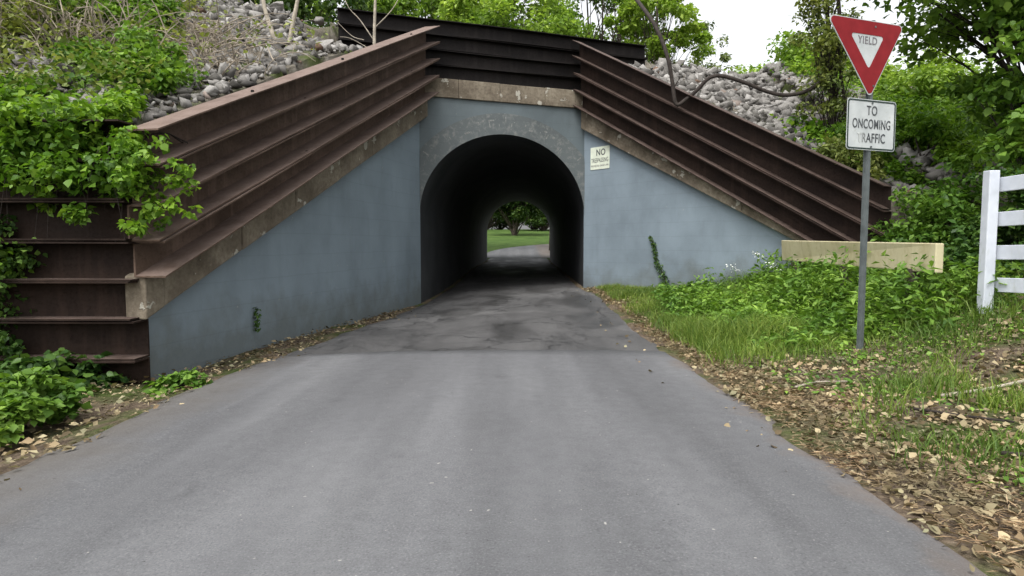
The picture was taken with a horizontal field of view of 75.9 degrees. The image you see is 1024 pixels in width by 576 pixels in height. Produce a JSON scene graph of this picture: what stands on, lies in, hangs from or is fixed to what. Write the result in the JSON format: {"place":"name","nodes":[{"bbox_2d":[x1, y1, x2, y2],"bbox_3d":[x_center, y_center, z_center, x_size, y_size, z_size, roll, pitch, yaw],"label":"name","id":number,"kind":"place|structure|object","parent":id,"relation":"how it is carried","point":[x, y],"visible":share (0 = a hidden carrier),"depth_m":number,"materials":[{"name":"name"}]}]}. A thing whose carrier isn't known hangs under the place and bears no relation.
{"place":"outdoors","nodes":[
{"label":"outdoors","id":0,"kind":"place"},
{"bbox_2d":[287,258,658,354],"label":"road under bridge","id":1,"kind":"structure","parent":0,"point":[512,304],"depth_m":10.37,"materials":[{"name":"asphalt"}]},
{"bbox_2d":[0,350,986,575],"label":"road","id":2,"kind":"structure","parent":0,"point":[520,463],"depth_m":3.40,"materials":[{"name":"grey asphalt"}]},
{"bbox_2d":[0,229,1023,575],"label":"ground","id":3,"kind":"structure","parent":0,"point":[506,239],"depth_m":5.02,"materials":[{"name":"soil"}]},
{"bbox_2d":[0,365,93,447],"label":"roadside plant","id":4,"kind":"object","parent":3,"relation":"on","point":[40,399],"visible":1,"depth_m":4.68,"materials":[{"name":"green plant"}]},
{"bbox_2d":[0,347,130,393],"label":"roadside plant","id":5,"kind":"object","parent":3,"relation":"on","point":[55,361],"visible":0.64,"depth_m":6.02,"materials":[{"name":"green plant"}]},
{"bbox_2d":[0,119,150,383],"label":"steel beam wall","id":6,"kind":"structure","parent":3,"relation":"on","point":[74,292],"depth_m":6.27,"materials":[{"name":"brown metal"}]},
{"bbox_2d":[0,214,47,364],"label":"dark creeper","id":7,"kind":"object","parent":6,"relation":"hanging from","point":[22,258],"visible":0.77,"depth_m":6.14,"materials":[{"name":"green plant"}]},
{"bbox_2d":[141,367,212,399],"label":"roadside plant","id":8,"kind":"object","parent":3,"relation":"on","point":[182,377],"visible":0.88,"depth_m":5.87,"materials":[{"name":"green plant"}]},
{"bbox_2d":[0,307,412,489],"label":"leaf litter","id":9,"kind":"object","parent":3,"relation":"on","point":[52,445],"visible":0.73,"depth_m":5.44,"materials":[{"name":"brown plant"}]},
{"bbox_2d":[242,0,386,27],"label":"broadleaf tree","id":10,"kind":"object","parent":3,"relation":"on","point":[289,5],"visible":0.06,"depth_m":30.40,"materials":[{"name":"green plant"}]},
{"bbox_2d":[300,0,420,26],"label":"broadleaf tree","id":11,"kind":"object","parent":3,"relation":"on","point":[400,7],"visible":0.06,"depth_m":37.41,"materials":[{"name":"green plant"}]},
{"bbox_2d":[403,0,474,20],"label":"broadleaf tree","id":12,"kind":"object","parent":3,"relation":"on","point":[428,7],"visible":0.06,"depth_m":41.66,"materials":[{"name":"green plant"}]},
{"bbox_2d":[125,78,812,379],"bbox_3d":[0.382,-2.500,22.266,18.000,5.500,32.429,0,4,0],"label":"concrete underpass","id":13,"kind":"object","parent":3,"relation":"on","point":[398,214],"visible":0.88,"depth_m":13.21,"materials":[{"name":"grey paint"}]},
{"bbox_2d":[253,307,261,332],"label":"wall moss tuft","id":14,"kind":"object","parent":13,"relation":"attached to","point":[255,313],"visible":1,"depth_m":8.20,"materials":[{"name":"green plant"}]},
{"bbox_2d":[126,26,439,277],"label":"steel beam wall","id":15,"kind":"structure","parent":13,"relation":"on","point":[252,152],"depth_m":8.06,"materials":[{"name":"brown metal"}]},
{"bbox_2d":[0,67,202,287],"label":"climbing plant","id":16,"kind":"object","parent":15,"relation":"attached to","point":[25,145],"visible":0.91,"depth_m":5.93,"materials":[{"name":"green plant"}]},
{"bbox_2d":[337,7,646,89],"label":"steel beam wall","id":17,"kind":"structure","parent":13,"relation":"on","point":[487,53],"depth_m":14.63,"materials":[{"name":"brown metal"}]},
{"bbox_2d":[590,145,609,169],"bbox_3d":[2.011,-2.978,15.013,0.011,0.510,0.600,-3,5,-38],"label":"notice sign","id":18,"kind":"object","parent":13,"relation":"attached to","point":[600,157],"visible":1,"depth_m":15.00,"materials":[{"name":"white metal"}]},
{"bbox_2d":[648,236,669,284],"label":"wall creeper","id":19,"kind":"object","parent":13,"relation":"attached to","point":[655,258],"depth_m":13.78,"materials":[{"name":"green plant"}]},
{"bbox_2d":[572,40,891,241],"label":"steel beam wall","id":20,"kind":"structure","parent":13,"relation":"on","point":[799,190],"depth_m":12.12,"materials":[{"name":"brown metal"}]},
{"bbox_2d":[488,220,506,229],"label":"lawn tree","id":21,"kind":"object","parent":3,"relation":"on","point":[499,228],"visible":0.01,"depth_m":107.23,"materials":[{"name":"green plant"}]},
{"bbox_2d":[487,215,510,229],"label":"lawn tree","id":22,"kind":"object","parent":3,"relation":"on","point":[494,219],"visible":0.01,"depth_m":91.84,"materials":[{"name":"green plant"}]},
{"bbox_2d":[489,218,530,229],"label":"lawn tree","id":23,"kind":"object","parent":3,"relation":"on","point":[501,223],"visible":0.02,"depth_m":98.13,"materials":[{"name":"green plant"}]},
{"bbox_2d":[493,201,542,235],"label":"lawn tree","id":24,"kind":"object","parent":3,"relation":"on","point":[516,213],"visible":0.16,"depth_m":71.18,"materials":[{"name":"green plant"}]},
{"bbox_2d":[524,209,548,230],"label":"lawn tree","id":25,"kind":"object","parent":3,"relation":"on","point":[541,223],"visible":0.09,"depth_m":85.63,"materials":[{"name":"green plant"}]},
{"bbox_2d":[526,222,547,229],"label":"lawn tree","id":26,"kind":"object","parent":3,"relation":"on","point":[533,228],"depth_m":109.28,"materials":[{"name":"green plant"}]},
{"bbox_2d":[518,4,593,249],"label":"broadleaf tree","id":27,"kind":"object","parent":3,"relation":"on","point":[526,18],"visible":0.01,"depth_m":44.05,"materials":[{"name":"green plant"}]},
{"bbox_2d":[547,0,668,63],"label":"broadleaf tree","id":28,"kind":"object","parent":3,"relation":"on","point":[588,28],"visible":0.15,"depth_m":32.39,"materials":[{"name":"green plant"}]},
{"bbox_2d":[603,0,716,66],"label":"broadleaf tree","id":29,"kind":"object","parent":3,"relation":"on","point":[680,37],"visible":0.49,"depth_m":28.39,"materials":[{"name":"green plant"}]},
{"bbox_2d":[672,20,739,72],"bbox_3d":[9.641,-7.407,33.527,3.707,12.343,3.427,1,4,18],"label":"broadleaf tree","id":30,"kind":"object","parent":3,"relation":"on","point":[725,57],"visible":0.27,"depth_m":33.07,"materials":[{"name":"green plant"}]},
{"bbox_2d":[722,61,778,73],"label":"broadleaf tree","id":31,"kind":"object","parent":3,"relation":"on","point":[745,70],"depth_m":45.16,"materials":[{"name":"green plant"}]},
{"bbox_2d":[754,252,763,286],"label":"wildflower","id":32,"kind":"object","parent":3,"relation":"on","point":[760,264],"visible":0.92,"depth_m":10.40,"materials":[{"name":"white plant"}]},
{"bbox_2d":[571,286,1023,575],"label":"leaf litter","id":33,"kind":"object","parent":3,"relation":"on","point":[953,509],"visible":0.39,"depth_m":4.57,"materials":[{"name":"brown plant"}]},
{"bbox_2d":[794,381,847,387],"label":"fallen twig","id":34,"kind":"object","parent":33,"relation":"on","point":[818,382],"visible":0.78,"depth_m":5.78,"materials":[{"name":"beige wood"}]},
{"bbox_2d":[913,407,1014,422],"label":"fallen twig","id":35,"kind":"object","parent":33,"relation":"on","point":[956,414],"visible":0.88,"depth_m":4.55,"materials":[{"name":"wood"}]},
{"bbox_2d":[940,380,1023,397],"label":"fallen twig","id":36,"kind":"object","parent":33,"relation":"on","point":[1003,385],"visible":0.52,"depth_m":5.18,"materials":[{"name":"beige wood"}]},
{"bbox_2d":[1000,451,1023,456],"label":"fallen twig","id":37,"kind":"object","parent":33,"relation":"on","point":[1006,452],"visible":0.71,"depth_m":3.80,"materials":[{"name":"wood"}]},
{"bbox_2d":[595,249,1023,490],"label":"grass","id":38,"kind":"structure","parent":3,"relation":"on","point":[697,333],"depth_m":6.78,"materials":[{"name":"green plant"}]},
{"bbox_2d":[633,274,1023,495],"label":"clover weeds","id":39,"kind":"object","parent":3,"relation":"on","point":[1006,478],"visible":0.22,"depth_m":6.08,"materials":[{"name":"green plant"}]},
{"bbox_2d":[649,244,1023,352],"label":"weeds","id":40,"kind":"object","parent":3,"relation":"on","point":[891,282],"visible":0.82,"depth_m":8.48,"materials":[{"name":"green plant"}]},
{"bbox_2d":[781,240,943,309],"bbox_3d":[4.667,-0.069,9.234,0.127,1.212,3.734,0,4,-4],"label":"guard board","id":41,"kind":"object","parent":3,"relation":"on","point":[898,252],"visible":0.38,"depth_m":8.47,"materials":[{"name":"beige paint"}]},
{"bbox_2d":[830,14,901,351],"bbox_3d":[3.703,-0.849,7.013,1.018,3.950,0.063,-2,4,-21],"label":"yield sign","id":42,"kind":"object","parent":3,"relation":"on","point":[868,45],"visible":0.99,"depth_m":6.95,"materials":[{"name":"metal"}]},
{"bbox_2d":[937,0,1023,236],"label":"overhanging tree","id":43,"kind":"object","parent":3,"relation":"on","point":[1006,131],"visible":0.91,"depth_m":8.67,"materials":[{"name":"green plant"}]},
{"bbox_2d":[943,162,1023,277],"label":"leafy bush","id":44,"kind":"object","parent":3,"relation":"on","point":[966,236],"visible":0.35,"depth_m":8.43,"materials":[{"name":"green plant"}]},
{"bbox_2d":[977,170,1023,313],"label":"paddock fence","id":45,"kind":"object","parent":3,"relation":"on","point":[991,252],"visible":0.83,"depth_m":6.86,"materials":[{"name":"white paint"}]},
{"bbox_2d":[0,0,1023,249],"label":"embankment hill","id":46,"kind":"structure","parent":0,"point":[310,62],"depth_m":10.25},
{"bbox_2d":[0,0,88,63],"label":"leafy bush","id":47,"kind":"object","parent":46,"relation":"on","point":[16,24],"visible":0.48,"depth_m":8.06,"materials":[{"name":"green plant"}]},
{"bbox_2d":[0,0,165,30],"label":"dry brush","id":48,"kind":"object","parent":46,"relation":"on","point":[67,15],"visible":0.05,"depth_m":7.83,"materials":[{"name":"beige plant"}]},
{"bbox_2d":[0,0,173,75],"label":"dry brush","id":49,"kind":"object","parent":46,"relation":"on","point":[37,36],"visible":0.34,"depth_m":8.09,"materials":[{"name":"beige plant"}]},
{"bbox_2d":[6,0,181,48],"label":"dry brush","id":50,"kind":"object","parent":46,"relation":"on","point":[96,16],"visible":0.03,"depth_m":8.92,"materials":[{"name":"beige plant"}]},
{"bbox_2d":[14,0,191,44],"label":"leafy bush","id":51,"kind":"object","parent":46,"relation":"on","point":[152,13],"visible":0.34,"depth_m":8.92,"materials":[{"name":"green plant"}]},
{"bbox_2d":[0,0,235,64],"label":"dry brush","id":52,"kind":"object","parent":46,"relation":"on","point":[89,24],"visible":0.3,"depth_m":8.42,"materials":[{"name":"beige plant"}]},
{"bbox_2d":[38,20,209,101],"bbox_3d":[-4.629,-2.623,7.775,1.749,1.216,1.650,2,5,31],"label":"leafy bush","id":53,"kind":"object","parent":46,"relation":"on","point":[149,48],"visible":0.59,"depth_m":7.57,"materials":[{"name":"green plant"}]},
{"bbox_2d":[97,15,236,64],"bbox_3d":[-4.642,-3.233,8.679,1.892,0.994,1.652,-2,4,-26],"label":"dry brush","id":54,"kind":"object","parent":46,"relation":"on","point":[188,38],"visible":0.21,"depth_m":8.86,"materials":[{"name":"beige plant"}]},
{"bbox_2d":[0,0,338,103],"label":"undergrowth","id":55,"kind":"object","parent":46,"relation":"on","point":[4,67],"visible":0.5,"depth_m":7.51,"materials":[{"name":"green plant"}]},
{"bbox_2d":[0,0,362,123],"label":"ballast gravel","id":56,"kind":"structure","parent":46,"relation":"on","point":[219,83],"depth_m":9.04,"materials":[{"name":"grey gravel"}]},
{"bbox_2d":[337,0,397,46],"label":"bare sapling","id":57,"kind":"object","parent":56,"relation":"on","point":[374,28],"visible":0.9,"depth_m":12.56,"materials":[{"name":"beige plant"}]},
{"bbox_2d":[192,6,206,12],"bbox_3d":[-5.378,-4.770,11.336,0.166,0.163,0.285,25,-10,30],"label":"broken rock","id":58,"kind":"object","parent":46,"relation":"on","point":[201,10],"visible":0.52,"depth_m":11.25,"materials":[{"name":"stone"}]},
{"bbox_2d":[109,0,314,64],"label":"dry brush","id":59,"kind":"object","parent":46,"relation":"on","point":[214,35],"visible":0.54,"depth_m":9.44,"materials":[{"name":"beige plant"}]},
{"bbox_2d":[166,26,279,83],"bbox_3d":[-3.897,-3.022,8.852,1.813,0.912,1.505,0,4,0],"label":"dry brush","id":60,"kind":"object","parent":46,"relation":"on","point":[231,61],"visible":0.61,"depth_m":8.70,"materials":[{"name":"beige plant"}]},
{"bbox_2d":[225,17,243,25],"bbox_3d":[-4.583,-4.377,10.864,0.300,0.218,0.186,-2,5,-28],"label":"broken rock","id":61,"kind":"object","parent":46,"relation":"on","point":[236,21],"visible":0.39,"depth_m":10.83,"materials":[{"name":"stone"}]},
{"bbox_2d":[261,0,275,37],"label":"bare sapling","id":62,"kind":"object","parent":46,"relation":"on","point":[267,17],"visible":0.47,"depth_m":10.69,"materials":[{"name":"beige plant"}]},
{"bbox_2d":[269,1,283,8],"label":"broken rock","id":63,"kind":"object","parent":46,"relation":"on","point":[277,4],"visible":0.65,"depth_m":12.80,"materials":[{"name":"stone"}]},
{"bbox_2d":[277,37,289,47],"bbox_3d":[-3.558,-3.812,10.319,0.241,0.243,0.275,11,12,5],"label":"broken rock","id":64,"kind":"object","parent":46,"relation":"on","point":[282,40],"visible":0.3,"depth_m":10.19,"materials":[{"name":"stone"}]},
{"bbox_2d":[288,0,298,40],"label":"bare sapling","id":65,"kind":"object","parent":46,"relation":"on","point":[292,25],"visible":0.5,"depth_m":10.80,"materials":[{"name":"beige plant"}]},
{"bbox_2d":[316,39,333,45],"bbox_3d":[-3.140,-4.119,11.064,0.282,0.190,0.281,-2,5,-29],"label":"broken rock","id":66,"kind":"object","parent":46,"relation":"on","point":[327,42],"visible":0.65,"depth_m":11.03,"materials":[{"name":"stone"}]},
{"bbox_2d":[433,0,583,36],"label":"broadleaf tree","id":67,"kind":"object","parent":46,"relation":"on","point":[496,14],"visible":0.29,"depth_m":25.60,"materials":[{"name":"green plant"}]},
{"bbox_2d":[753,94,761,98],"bbox_3d":[5.642,-4.380,15.117,0.284,0.194,0.189,1,4,14],"label":"broken rock","id":68,"kind":"object","parent":46,"relation":"on","point":[757,96],"visible":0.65,"depth_m":15.07,"materials":[{"name":"stone"}]},
{"bbox_2d":[786,115,835,143],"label":"leafy bush","id":69,"kind":"object","parent":46,"relation":"on","point":[819,123],"visible":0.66,"depth_m":12.54,"materials":[{"name":"green plant"}]},
{"bbox_2d":[629,58,1005,192],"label":"ballast gravel","id":70,"kind":"structure","parent":46,"relation":"on","point":[730,98],"depth_m":14.40,"materials":[{"name":"grey gravel"}]},
{"bbox_2d":[788,0,864,133],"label":"vine covered tree","id":71,"kind":"object","parent":46,"relation":"on","point":[827,41],"visible":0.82,"depth_m":12.24,"materials":[{"name":"green plant"}]},
{"bbox_2d":[635,0,846,123],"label":"hanging vine","id":72,"kind":"object","parent":71,"relation":"hanging from","point":[669,65],"visible":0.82,"depth_m":12.57,"materials":[{"name":"brown plant"}]},
{"bbox_2d":[766,28,908,91],"bbox_3d":[8.448,-5.684,17.275,3.585,2.162,3.005,0,4,0],"label":"leafy bush","id":73,"kind":"object","parent":46,"relation":"on","point":[793,52],"visible":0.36,"depth_m":16.84,"materials":[{"name":"green plant"}]},
{"bbox_2d":[816,133,888,179],"bbox_3d":[5.758,-2.098,11.057,1.114,0.960,1.220,3,5,41],"label":"leafy bush","id":74,"kind":"object","parent":46,"relation":"on","point":[832,150],"visible":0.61,"depth_m":10.91,"materials":[{"name":"green plant"}]},
{"bbox_2d":[823,115,913,167],"bbox_3d":[6.409,-2.660,11.835,1.554,1.381,1.358,2,4,25],"label":"leafy bush","id":75,"kind":"object","parent":46,"relation":"on","point":[838,127],"visible":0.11,"depth_m":11.81,"materials":[{"name":"green plant"}]},
{"bbox_2d":[740,55,1012,199],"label":"undergrowth","id":76,"kind":"object","parent":46,"relation":"on","point":[978,164],"visible":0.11,"depth_m":12.23,"materials":[{"name":"green plant"}]},
{"bbox_2d":[864,87,992,163],"bbox_3d":[7.625,-2.950,12.160,2.703,1.739,2.072,1,4,16],"label":"leafy bush","id":77,"kind":"object","parent":46,"relation":"on","point":[904,104],"visible":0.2,"depth_m":11.92,"materials":[{"name":"green plant"}]},
{"bbox_2d":[876,109,986,184],"bbox_3d":[6.988,-2.335,11.067,1.842,1.494,1.653,2,4,21],"label":"leafy bush","id":78,"kind":"object","parent":46,"relation":"on","point":[936,128],"visible":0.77,"depth_m":10.74,"materials":[{"name":"green plant"}]},
{"bbox_2d":[873,46,999,126],"bbox_3d":[9.303,-4.097,14.204,2.674,2.561,2.949,4,5,42],"label":"leafy bush","id":79,"kind":"object","parent":46,"relation":"on","point":[931,78],"visible":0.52,"depth_m":14.02,"materials":[{"name":"green plant"}]},
{"bbox_2d":[850,0,1023,109],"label":"overhanging tree","id":80,"kind":"object","parent":46,"relation":"on","point":[953,26],"visible":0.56,"depth_m":9.70,"materials":[{"name":"green plant"}]},
{"bbox_2d":[868,152,1023,276],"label":"leafy bush","id":81,"kind":"object","parent":46,"relation":"on","point":[936,210],"visible":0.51,"depth_m":9.52,"materials":[{"name":"green plant"}]},
{"bbox_2d":[932,89,1010,158],"bbox_3d":[9.430,-3.012,12.572,3.037,1.860,2.155,0,4,0],"label":"leafy bush","id":82,"kind":"object","parent":46,"relation":"on","point":[948,101],"visible":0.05,"depth_m":12.46,"materials":[{"name":"green plant"}]},
{"bbox_2d":[487,244,549,257],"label":"lane","id":83,"kind":"structure","parent":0,"point":[537,251],"depth_m":43.72,"materials":[{"name":"grey asphalt"}]},
{"bbox_2d":[304,0,1023,228],"label":"sky","id":84,"kind":"structure","parent":0,"point":[748,24],"materials":[{"name":"white"}]}
]}

